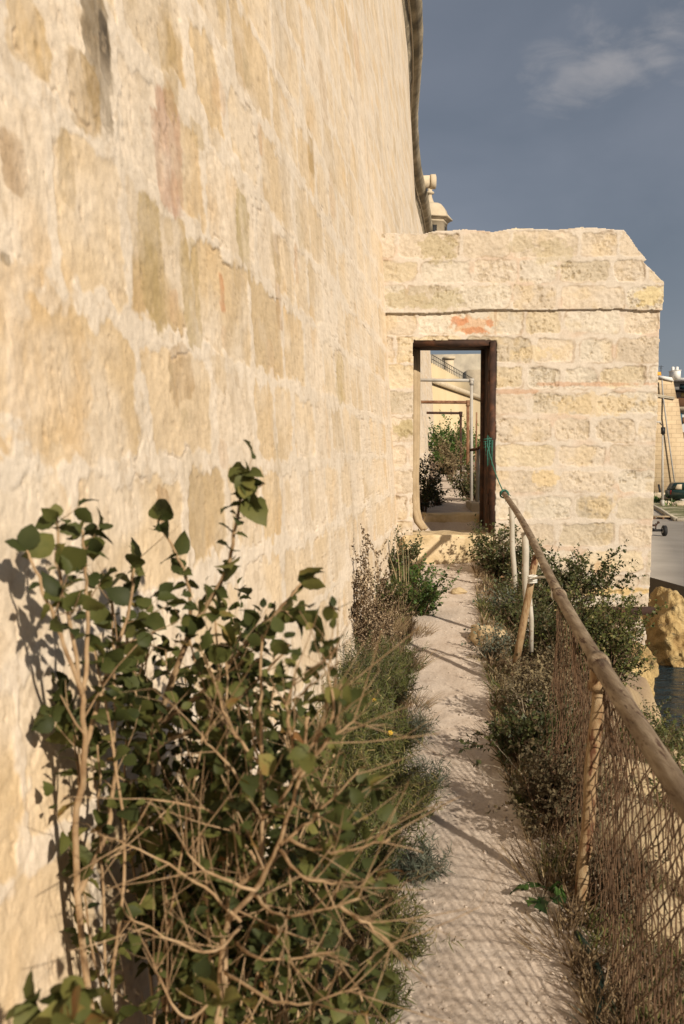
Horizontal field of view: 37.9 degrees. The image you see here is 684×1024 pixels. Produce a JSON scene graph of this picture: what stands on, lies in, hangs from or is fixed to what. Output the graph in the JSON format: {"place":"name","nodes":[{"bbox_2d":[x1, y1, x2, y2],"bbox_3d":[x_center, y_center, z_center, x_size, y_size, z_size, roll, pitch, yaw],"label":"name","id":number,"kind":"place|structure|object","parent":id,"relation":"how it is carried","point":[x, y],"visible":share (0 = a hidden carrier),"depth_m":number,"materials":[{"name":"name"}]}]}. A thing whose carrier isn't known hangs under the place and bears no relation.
{"place":"outdoors","nodes":[
{"label":"outdoors","id":0,"kind":"place"},
{"bbox_2d":[427,188,452,231],"bbox_3d":[3.334,-10.075,37.971,1.800,4.720,1.750,0,3,0],"label":"watch turret","id":1,"kind":"object","parent":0,"point":[441,219],"visible":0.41,"depth_m":37.36,"materials":[{"name":"stone"}]},
{"bbox_2d":[275,455,683,1023],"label":"ground","id":2,"kind":"structure","parent":0,"point":[466,884],"depth_m":3.86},
{"bbox_2d":[4,498,190,1023],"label":"broadleaf shrub","id":3,"kind":"object","parent":2,"relation":"on","point":[74,728],"visible":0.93,"depth_m":1.72,"materials":[{"name":"green plant"}]},
{"bbox_2d":[5,968,242,1023],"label":"leafy seedling","id":4,"kind":"object","parent":2,"relation":"on","point":[68,1000],"visible":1,"depth_m":1.24,"materials":[{"name":"green plant"}]},
{"bbox_2d":[0,0,436,1023],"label":"fortress wall","id":5,"kind":"structure","parent":2,"relation":"on","point":[204,204],"depth_m":2.77,"materials":[{"name":"stone"}]},
{"bbox_2d":[89,440,363,1023],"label":"broadleaf shrub","id":6,"kind":"object","parent":2,"relation":"on","point":[155,718],"visible":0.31,"depth_m":1.89,"materials":[{"name":"green plant"}]},
{"bbox_2d":[62,588,505,1023],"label":"twiggy shrub","id":7,"kind":"object","parent":2,"relation":"on","point":[287,934],"visible":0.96,"depth_m":1.66,"materials":[{"name":"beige plant"}]},
{"bbox_2d":[323,662,366,717],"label":"herb clump","id":8,"kind":"object","parent":2,"relation":"on","point":[351,678],"visible":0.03,"depth_m":5.19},
{"bbox_2d":[299,784,408,887],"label":"herb clump","id":9,"kind":"object","parent":2,"relation":"on","point":[373,855],"visible":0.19,"depth_m":3.64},
{"bbox_2d":[313,685,396,776],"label":"herb clump","id":10,"kind":"object","parent":2,"relation":"on","point":[347,752],"visible":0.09,"depth_m":4.50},
{"bbox_2d":[319,660,409,753],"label":"herb clump","id":11,"kind":"object","parent":2,"relation":"on","point":[374,706],"visible":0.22,"depth_m":4.88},
{"bbox_2d":[337,617,406,702],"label":"herb clump","id":12,"kind":"object","parent":2,"relation":"on","point":[351,660],"visible":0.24,"depth_m":5.51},
{"bbox_2d":[311,772,434,883],"bbox_3d":[0.108,1.224,3.778,0.501,0.415,0.533,0,3,0],"label":"herb clump","id":13,"kind":"object","parent":2,"relation":"on","point":[390,831],"visible":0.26,"depth_m":3.74,"materials":[{"name":"plant"}]},
{"bbox_2d":[313,707,434,811],"bbox_3d":[0.111,1.095,4.255,0.594,0.483,0.577,0,3,0],"label":"herb clump","id":14,"kind":"object","parent":2,"relation":"on","point":[359,763],"visible":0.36,"depth_m":4.27,"materials":[{"name":"plant"}]},
{"bbox_2d":[329,942,423,1021],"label":"herb clump","id":15,"kind":"object","parent":2,"relation":"on","point":[395,987],"visible":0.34,"depth_m":3.02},
{"bbox_2d":[361,602,399,651],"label":"grass tuft","id":16,"kind":"object","parent":2,"relation":"on","point":[378,629],"visible":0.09,"depth_m":6.60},
{"bbox_2d":[348,523,416,658],"bbox_3d":[0.088,0.535,6.243,0.796,0.919,0.730,-2,4,-32],"label":"dried brush","id":17,"kind":"object","parent":2,"relation":"on","point":[360,624],"visible":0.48,"depth_m":6.23,"materials":[{"name":"plant"}]},
{"bbox_2d":[363,598,403,644],"bbox_3d":[0.214,0.775,6.821,0.452,0.374,0.519,0,3,0],"label":"dried brush","id":18,"kind":"object","parent":2,"relation":"on","point":[386,626],"visible":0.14,"depth_m":6.78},
{"bbox_2d":[330,696,437,767],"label":"herb clump","id":19,"kind":"object","parent":2,"relation":"on","point":[387,743],"visible":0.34,"depth_m":4.69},
{"bbox_2d":[353,651,419,687],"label":"grass tuft","id":20,"kind":"object","parent":2,"relation":"on","point":[391,668],"visible":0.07,"depth_m":5.94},
{"bbox_2d":[347,643,428,707],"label":"herb clump","id":21,"kind":"object","parent":2,"relation":"on","point":[401,685],"visible":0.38,"depth_m":5.58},
{"bbox_2d":[375,523,412,608],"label":"grass tuft","id":22,"kind":"object","parent":2,"relation":"on","point":[400,577],"visible":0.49,"depth_m":7.76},
{"bbox_2d":[370,595,419,641],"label":"grass tuft","id":23,"kind":"object","parent":2,"relation":"on","point":[398,627],"visible":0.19,"depth_m":6.95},
{"bbox_2d":[365,631,432,683],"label":"herb clump","id":24,"kind":"object","parent":2,"relation":"on","point":[408,660],"visible":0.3,"depth_m":6.08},
{"bbox_2d":[353,700,444,738],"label":"grass tuft","id":25,"kind":"object","parent":2,"relation":"on","point":[415,719],"visible":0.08,"depth_m":5.24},
{"bbox_2d":[373,572,427,616],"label":"bush","id":26,"kind":"object","parent":2,"relation":"on","point":[399,592],"visible":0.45,"depth_m":7.57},
{"bbox_2d":[354,752,450,830],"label":"herb clump","id":27,"kind":"object","parent":2,"relation":"on","point":[414,797],"visible":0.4,"depth_m":4.27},
{"bbox_2d":[341,870,465,964],"bbox_3d":[0.188,1.379,3.361,0.412,0.287,0.435,0,3,0],"label":"herb clump","id":28,"kind":"object","parent":2,"relation":"on","point":[399,928],"visible":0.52,"depth_m":3.30,"materials":[{"name":"plant"}]},
{"bbox_2d":[366,641,446,672],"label":"grass tuft","id":29,"kind":"object","parent":2,"relation":"on","point":[420,658],"visible":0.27,"depth_m":6.47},
{"bbox_2d":[388,525,431,581],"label":"bush","id":30,"kind":"object","parent":2,"relation":"on","point":[414,554],"visible":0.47,"depth_m":8.84,"materials":[{"name":"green plant"}]},
{"bbox_2d":[386,692,439,744],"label":"herb clump","id":31,"kind":"object","parent":2,"relation":"on","point":[418,724],"visible":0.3,"depth_m":5.20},
{"bbox_2d":[372,744,454,802],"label":"herb clump","id":32,"kind":"object","parent":2,"relation":"on","point":[430,771],"visible":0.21,"depth_m":4.53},
{"bbox_2d":[390,682,441,711],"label":"grass tuft","id":33,"kind":"object","parent":2,"relation":"on","point":[413,700],"visible":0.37,"depth_m":5.75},
{"bbox_2d":[401,619,440,637],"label":"grass tuft","id":34,"kind":"object","parent":2,"relation":"on","point":[419,630],"visible":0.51,"depth_m":7.34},
{"bbox_2d":[388,826,455,888],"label":"herb clump","id":35,"kind":"object","parent":2,"relation":"on","point":[416,862],"visible":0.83,"depth_m":3.80,"materials":[{"name":"plant"}]},
{"bbox_2d":[383,553,461,616],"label":"bush","id":36,"kind":"object","parent":2,"relation":"on","point":[431,593],"visible":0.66,"depth_m":7.86,"materials":[{"name":"green plant"}]},
{"bbox_2d":[419,447,450,512],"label":"bush","id":37,"kind":"object","parent":2,"relation":"on","point":[427,492],"visible":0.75,"depth_m":11.46,"materials":[{"name":"green plant"}]},
{"bbox_2d":[429,480,451,505],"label":"bush","id":38,"kind":"object","parent":2,"relation":"on","point":[437,502],"visible":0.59,"depth_m":12.58,"materials":[{"name":"green plant"}]},
{"bbox_2d":[426,412,462,476],"bbox_3d":[1.839,-1.229,18.960,0.904,1.368,0.064,0,3,0],"label":"pipe frame","id":39,"kind":"object","parent":2,"relation":"on","point":[460,414],"visible":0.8,"depth_m":18.91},
{"bbox_2d":[421,400,469,476],"bbox_3d":[1.573,-1.044,15.966,0.956,1.489,0.069,0,3,0],"label":"pipe frame","id":40,"kind":"object","parent":2,"relation":"on","point":[467,402],"visible":0.75,"depth_m":15.92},
{"bbox_2d":[402,530,492,563],"bbox_3d":[1.058,0.383,10.286,0.915,0.360,0.642,0,3,0],"label":"door sill","id":41,"kind":"structure","parent":2,"relation":"on","point":[444,546],"depth_m":9.97,"materials":[{"name":"stone"}]},
{"bbox_2d":[421,378,473,500],"bbox_3d":[1.269,-0.876,12.971,0.885,1.722,0.056,0,3,0],"label":"pipe frame","id":42,"kind":"object","parent":2,"relation":"on","point":[470,381],"visible":0.77,"depth_m":12.93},
{"bbox_2d":[421,512,478,523],"bbox_3d":[1.224,0.154,11.055,0.665,0.300,0.366,0,3,0],"label":"stone step","id":43,"kind":"object","parent":2,"relation":"on","point":[464,517],"visible":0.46,"depth_m":10.88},
{"bbox_2d":[433,430,469,481],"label":"bush","id":44,"kind":"object","parent":2,"relation":"on","point":[452,462],"visible":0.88,"depth_m":17.77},
{"bbox_2d":[428,409,479,472],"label":"bush","id":45,"kind":"object","parent":2,"relation":"on","point":[433,436],"visible":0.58,"depth_m":20.28,"materials":[{"name":"green plant"}]},
{"bbox_2d":[435,423,479,469],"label":"bush","id":46,"kind":"object","parent":2,"relation":"on","point":[464,455],"visible":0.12,"depth_m":22.29,"materials":[{"name":"green plant"}]},
{"bbox_2d":[451,587,466,593],"bbox_3d":[1.017,0.693,8.657,0.148,0.079,0.102,0,3,0],"label":"stone","id":47,"kind":"object","parent":2,"relation":"on","point":[458,590],"visible":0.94,"depth_m":8.62,"materials":[{"name":"stone"}]},
{"bbox_2d":[445,455,479,500],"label":"bush","id":48,"kind":"object","parent":2,"relation":"on","point":[464,488],"visible":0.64,"depth_m":13.24,"materials":[{"name":"green plant"}]},
{"bbox_2d":[242,562,683,1023],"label":"ground cover","id":49,"kind":"object","parent":2,"relation":"on","point":[519,800],"visible":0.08,"depth_m":3.53,"materials":[{"name":"plant"}]},
{"bbox_2d":[452,466,479,493],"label":"bush","id":50,"kind":"object","parent":2,"relation":"on","point":[466,475],"visible":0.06,"depth_m":15.55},
{"bbox_2d":[466,501,478,511],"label":"concrete block","id":51,"kind":"structure","parent":2,"relation":"on","point":[472,506],"depth_m":11.77,"materials":[{"name":"stone"}]},
{"bbox_2d":[475,449,479,501],"bbox_3d":[1.633,-0.327,12.002,0.052,0.876,0.042,0,3,0],"label":"pole","id":52,"kind":"object","parent":51,"relation":"on","point":[477,472],"visible":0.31,"depth_m":11.98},
{"bbox_2d":[475,412,476,480],"bbox_3d":[2.042,-0.841,15.177,0.034,1.357,0.024,0,3,0],"label":"pole","id":53,"kind":"object","parent":2,"relation":"on","point":[476,442],"visible":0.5,"depth_m":15.16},
{"bbox_2d":[274,560,683,1023],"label":"plant litter","id":54,"kind":"object","parent":2,"relation":"on","point":[586,905],"visible":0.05,"depth_m":3.46,"materials":[{"name":"brown plant"}]},
{"bbox_2d":[282,561,683,1023],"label":"dry ground cover","id":55,"kind":"object","parent":2,"relation":"on","point":[587,993],"visible":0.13,"depth_m":3.29,"materials":[{"name":"brown plant"}]},
{"bbox_2d":[468,624,507,646],"bbox_3d":[1.040,0.922,7.131,0.239,0.223,0.427,-1,3,-10],"label":"rock","id":56,"kind":"object","parent":2,"relation":"on","point":[473,637],"visible":0.39,"depth_m":7.06,"materials":[{"name":"stone"}]},
{"bbox_2d":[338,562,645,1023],"bbox_3d":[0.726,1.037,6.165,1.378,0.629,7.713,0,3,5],"label":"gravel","id":57,"kind":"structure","parent":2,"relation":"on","point":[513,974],"depth_m":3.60,"materials":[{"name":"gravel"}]},
{"bbox_2d":[460,623,524,661],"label":"bush","id":58,"kind":"object","parent":2,"relation":"on","point":[497,647],"visible":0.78,"depth_m":6.65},
{"bbox_2d":[469,711,516,737],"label":"grass tuft","id":59,"kind":"object","parent":2,"relation":"on","point":[487,725],"visible":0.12,"depth_m":5.31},
{"bbox_2d":[472,585,522,612],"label":"bush","id":60,"kind":"object","parent":2,"relation":"on","point":[496,598],"visible":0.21,"depth_m":8.19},
{"bbox_2d":[458,727,537,792],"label":"stalky weed","id":61,"kind":"object","parent":2,"relation":"on","point":[479,761],"visible":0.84,"depth_m":4.25,"materials":[{"name":"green plant"}]},
{"bbox_2d":[465,514,545,584],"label":"bush","id":62,"kind":"object","parent":2,"relation":"on","point":[492,561],"visible":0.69,"depth_m":9.38,"materials":[{"name":"green plant"}]},
{"bbox_2d":[496,626,535,654],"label":"bush","id":63,"kind":"object","parent":2,"relation":"on","point":[509,634],"visible":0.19,"depth_m":6.91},
{"bbox_2d":[480,574,555,633],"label":"bush","id":64,"kind":"object","parent":2,"relation":"on","point":[510,616],"visible":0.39,"depth_m":7.73,"materials":[{"name":"green plant"}]},
{"bbox_2d":[452,686,589,771],"bbox_3d":[0.880,1.077,4.822,0.698,0.442,0.660,0,3,0],"label":"bush","id":65,"kind":"object","parent":2,"relation":"on","point":[522,733],"visible":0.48,"depth_m":4.80,"materials":[{"name":"green plant"}]},
{"bbox_2d":[381,227,663,644],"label":"gate wall","id":66,"kind":"structure","parent":2,"relation":"on","point":[567,320],"depth_m":9.93,"materials":[{"name":"stone"}]},
{"bbox_2d":[412,340,495,531],"bbox_3d":[1.117,-0.765,10.213,0.837,1.932,0.510,0,3,0],"label":"door frame","id":67,"kind":"object","parent":66,"relation":"attached to","point":[487,348],"visible":0.86,"depth_m":10.26,"materials":[{"name":"wood"}]},
{"bbox_2d":[484,435,510,501],"bbox_3d":[1.489,-0.431,9.574,0.102,0.633,0.786,0,3,-4],"label":"green rope","id":68,"kind":"object","parent":67,"relation":"attached to","point":[491,455],"visible":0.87,"depth_m":9.91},
{"bbox_2d":[467,653,588,726],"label":"bush","id":69,"kind":"object","parent":2,"relation":"on","point":[537,685],"visible":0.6,"depth_m":5.43,"materials":[{"name":"plant"}]},
{"bbox_2d":[487,557,575,618],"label":"bush","id":70,"kind":"object","parent":2,"relation":"on","point":[538,586],"visible":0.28,"depth_m":8.60,"materials":[{"name":"green plant"}]},
{"bbox_2d":[510,877,566,915],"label":"weed","id":71,"kind":"object","parent":2,"relation":"on","point":[540,903],"visible":0.98,"depth_m":3.60,"materials":[{"name":"green plant"}]},
{"bbox_2d":[498,611,588,693],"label":"bush","id":72,"kind":"object","parent":2,"relation":"on","point":[524,661],"visible":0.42,"depth_m":6.13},
{"bbox_2d":[496,736,618,808],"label":"grass tuft","id":73,"kind":"object","parent":2,"relation":"on","point":[529,770],"visible":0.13,"depth_m":4.51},
{"bbox_2d":[484,723,634,838],"bbox_3d":[0.942,1.143,4.166,0.552,0.455,0.658,2,4,35],"label":"bush","id":74,"kind":"object","parent":2,"relation":"on","point":[542,802],"visible":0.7,"depth_m":4.10,"materials":[{"name":"plant"}]},
{"bbox_2d":[485,816,633,885],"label":"grass tuft","id":75,"kind":"object","parent":2,"relation":"on","point":[545,860],"visible":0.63,"depth_m":3.84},
{"bbox_2d":[505,898,632,965],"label":"grass tuft","id":76,"kind":"object","parent":2,"relation":"on","point":[556,935],"visible":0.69,"depth_m":3.39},
{"bbox_2d":[500,538,645,623],"bbox_3d":[2.018,0.643,8.843,1.166,0.967,1.164,0,3,0],"label":"bush","id":77,"kind":"object","parent":2,"relation":"on","point":[575,569],"visible":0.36,"depth_m":8.77,"materials":[{"name":"green plant"}]},
{"bbox_2d":[502,593,645,678],"bbox_3d":[1.552,0.851,6.689,0.942,0.615,0.738,0,3,0],"label":"bush","id":78,"kind":"object","parent":2,"relation":"on","point":[539,628],"visible":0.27,"depth_m":6.62,"materials":[{"name":"green plant"}]},
{"bbox_2d":[520,574,641,653],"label":"bush","id":79,"kind":"object","parent":2,"relation":"on","point":[568,585],"visible":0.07,"depth_m":8.24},
{"bbox_2d":[501,491,683,1023],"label":"railing","id":80,"kind":"object","parent":2,"relation":"on","point":[605,685],"visible":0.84,"depth_m":3.26,"materials":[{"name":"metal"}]},
{"bbox_2d":[527,574,553,599],"bbox_3d":[1.092,0.404,5.397,0.061,0.126,1.239,0,3,5],"label":"knotted string","id":81,"kind":"object","parent":80,"relation":"attached to","point":[532,578],"visible":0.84,"depth_m":5.96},
{"bbox_2d":[524,572,667,689],"bbox_3d":[1.676,0.817,6.703,0.892,0.851,1.058,2,4,25],"label":"bush","id":82,"kind":"object","parent":2,"relation":"on","point":[616,646],"visible":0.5,"depth_m":6.54,"materials":[{"name":"plant"}]},
{"bbox_2d":[556,805,683,869],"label":"grass tuft","id":83,"kind":"object","parent":2,"relation":"on","point":[621,840],"visible":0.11,"depth_m":3.95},
{"bbox_2d":[558,980,681,1023],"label":"grass tuft","id":84,"kind":"object","parent":2,"relation":"on","point":[596,1007],"visible":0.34,"depth_m":2.97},
{"bbox_2d":[588,833,668,916],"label":"bush","id":85,"kind":"object","parent":2,"relation":"on","point":[619,880],"visible":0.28,"depth_m":3.56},
{"bbox_2d":[573,679,683,760],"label":"bush","id":86,"kind":"object","parent":2,"relation":"on","point":[659,727],"visible":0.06,"depth_m":5.64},
{"bbox_2d":[582,951,683,1021],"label":"grass tuft","id":87,"kind":"object","parent":2,"relation":"on","point":[644,987],"visible":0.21,"depth_m":3.06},
{"bbox_2d":[599,755,669,802],"bbox_3d":[1.414,1.339,4.855,0.424,0.258,0.477,0,3,0],"label":"rock","id":88,"kind":"object","parent":2,"relation":"on","point":[644,781],"visible":0.11,"depth_m":4.72,"materials":[{"name":"stone"}]},
{"bbox_2d":[618,658,654,696],"bbox_3d":[2.693,1.640,9.311,0.410,0.530,0.479,0,3,0],"label":"rock","id":89,"kind":"object","parent":2,"relation":"on","point":[648,675],"visible":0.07,"depth_m":9.13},
{"bbox_2d":[595,792,683,886],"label":"rock","id":90,"kind":"object","parent":2,"relation":"on","point":[660,835],"visible":0.14,"depth_m":4.05,"materials":[{"name":"stone"}]},
{"bbox_2d":[599,727,683,764],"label":"grass tuft","id":91,"kind":"object","parent":2,"relation":"on","point":[663,741],"visible":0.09,"depth_m":5.22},
{"bbox_2d":[632,641,658,677],"bbox_3d":[2.861,1.551,10.109,0.679,0.512,0.566,0,3,0],"label":"rock","id":92,"kind":"object","parent":2,"relation":"on","point":[654,663],"visible":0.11,"depth_m":9.88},
{"bbox_2d":[618,889,683,954],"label":"rock","id":93,"kind":"object","parent":2,"relation":"on","point":[667,915],"visible":0.23,"depth_m":3.48,"materials":[{"name":"stone"}]},
{"bbox_2d":[624,696,683,754],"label":"bush","id":94,"kind":"object","parent":2,"relation":"on","point":[678,737],"visible":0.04,"depth_m":6.30,"materials":[{"name":"green plant"}]},
{"bbox_2d":[633,754,683,809],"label":"bush","id":95,"kind":"object","parent":2,"relation":"on","point":[652,784],"visible":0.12,"depth_m":4.25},
{"bbox_2d":[639,702,683,743],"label":"bush","id":96,"kind":"object","parent":2,"relation":"on","point":[650,713],"visible":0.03,"depth_m":7.45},
{"bbox_2d":[641,700,683,741],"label":"bush","id":97,"kind":"object","parent":2,"relation":"on","point":[663,716],"visible":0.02,"depth_m":8.08,"materials":[{"name":"green plant"}]},
{"bbox_2d":[644,730,683,784],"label":"bush","id":98,"kind":"object","parent":2,"relation":"on","point":[672,749],"visible":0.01,"depth_m":4.89,"materials":[{"name":"green plant"}]},
{"bbox_2d":[418,0,683,377],"label":"sky","id":99,"kind":"structure","parent":0,"point":[535,114],"materials":[{"name":"blue"}]},
{"bbox_2d":[649,509,683,597],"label":"quay","id":100,"kind":"structure","parent":0,"point":[667,562],"depth_m":38.59,"materials":[{"name":"concrete"}]},
{"bbox_2d":[431,355,479,454],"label":"bastion","id":101,"kind":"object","parent":100,"relation":"on","point":[450,391],"visible":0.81,"depth_m":63.15,"materials":[{"name":"yellow stone"}]},
{"bbox_2d":[430,354,480,394],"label":"distant rampart","id":102,"kind":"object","parent":100,"relation":"on","point":[469,365],"visible":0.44,"depth_m":114.46,"materials":[{"name":"stone"}]},
{"bbox_2d":[652,521,667,535],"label":"boat trailer","id":103,"kind":"object","parent":100,"relation":"on","point":[663,530],"visible":0.5,"depth_m":48.01,"materials":[{"name":"rubber"}]},
{"bbox_2d":[657,421,664,505],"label":"street lamp","id":104,"kind":"object","parent":100,"relation":"on","point":[662,475],"visible":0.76,"depth_m":73.99,"materials":[{"name":"metal"}]},
{"bbox_2d":[653,504,683,520],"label":"kerb","id":105,"kind":"structure","parent":100,"relation":"on","point":[664,512],"depth_m":63.24,"materials":[{"name":"concrete"}]},
{"bbox_2d":[654,375,683,492],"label":"harbour bastion","id":106,"kind":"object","parent":100,"relation":"on","point":[669,415],"visible":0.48,"depth_m":94.77,"materials":[{"name":"stone"}]},
{"bbox_2d":[668,367,680,379],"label":"water tank","id":107,"kind":"structure","parent":106,"relation":"on","point":[675,374],"depth_m":95.66,"materials":[{"name":"white paint"}]},
{"bbox_2d":[665,482,683,500],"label":"parked car","id":108,"kind":"object","parent":100,"relation":"on","point":[674,490],"visible":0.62,"depth_m":77.26,"materials":[{"name":"green paint"}]},
{"bbox_2d":[680,407,683,436],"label":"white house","id":109,"kind":"structure","parent":100,"relation":"on","point":[682,413],"depth_m":116.44,"materials":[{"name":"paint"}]},
{"bbox_2d":[677,398,683,406],"bbox_3d":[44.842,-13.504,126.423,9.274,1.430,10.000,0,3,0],"label":"house","id":110,"kind":"structure","parent":109,"relation":"on","point":[681,402],"depth_m":121.42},
{"bbox_2d":[673,378,683,397],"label":"grey house","id":111,"kind":"structure","parent":110,"relation":"on","point":[679,386],"depth_m":124.26,"materials":[{"name":"white paint"}]},
{"bbox_2d":[653,502,683,517],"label":"verge","id":112,"kind":"structure","parent":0,"point":[677,511],"depth_m":69.28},
{"bbox_2d":[654,491,681,505],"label":"verge grass","id":113,"kind":"structure","parent":112,"relation":"on","point":[656,500],"depth_m":78.16,"materials":[{"name":"green plant"}]},
{"bbox_2d":[654,665,683,739],"bbox_3d":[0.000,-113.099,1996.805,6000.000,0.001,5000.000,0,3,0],"label":"sea","id":114,"kind":"structure","parent":0,"point":[668,681],"depth_m":20.92,"materials":[{"name":"blue liquid"}]},
{"bbox_2d":[640,586,683,666],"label":"sea boulder","id":115,"kind":"object","parent":114,"relation":"in","point":[665,637],"visible":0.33,"depth_m":23.59,"materials":[{"name":"stone"}]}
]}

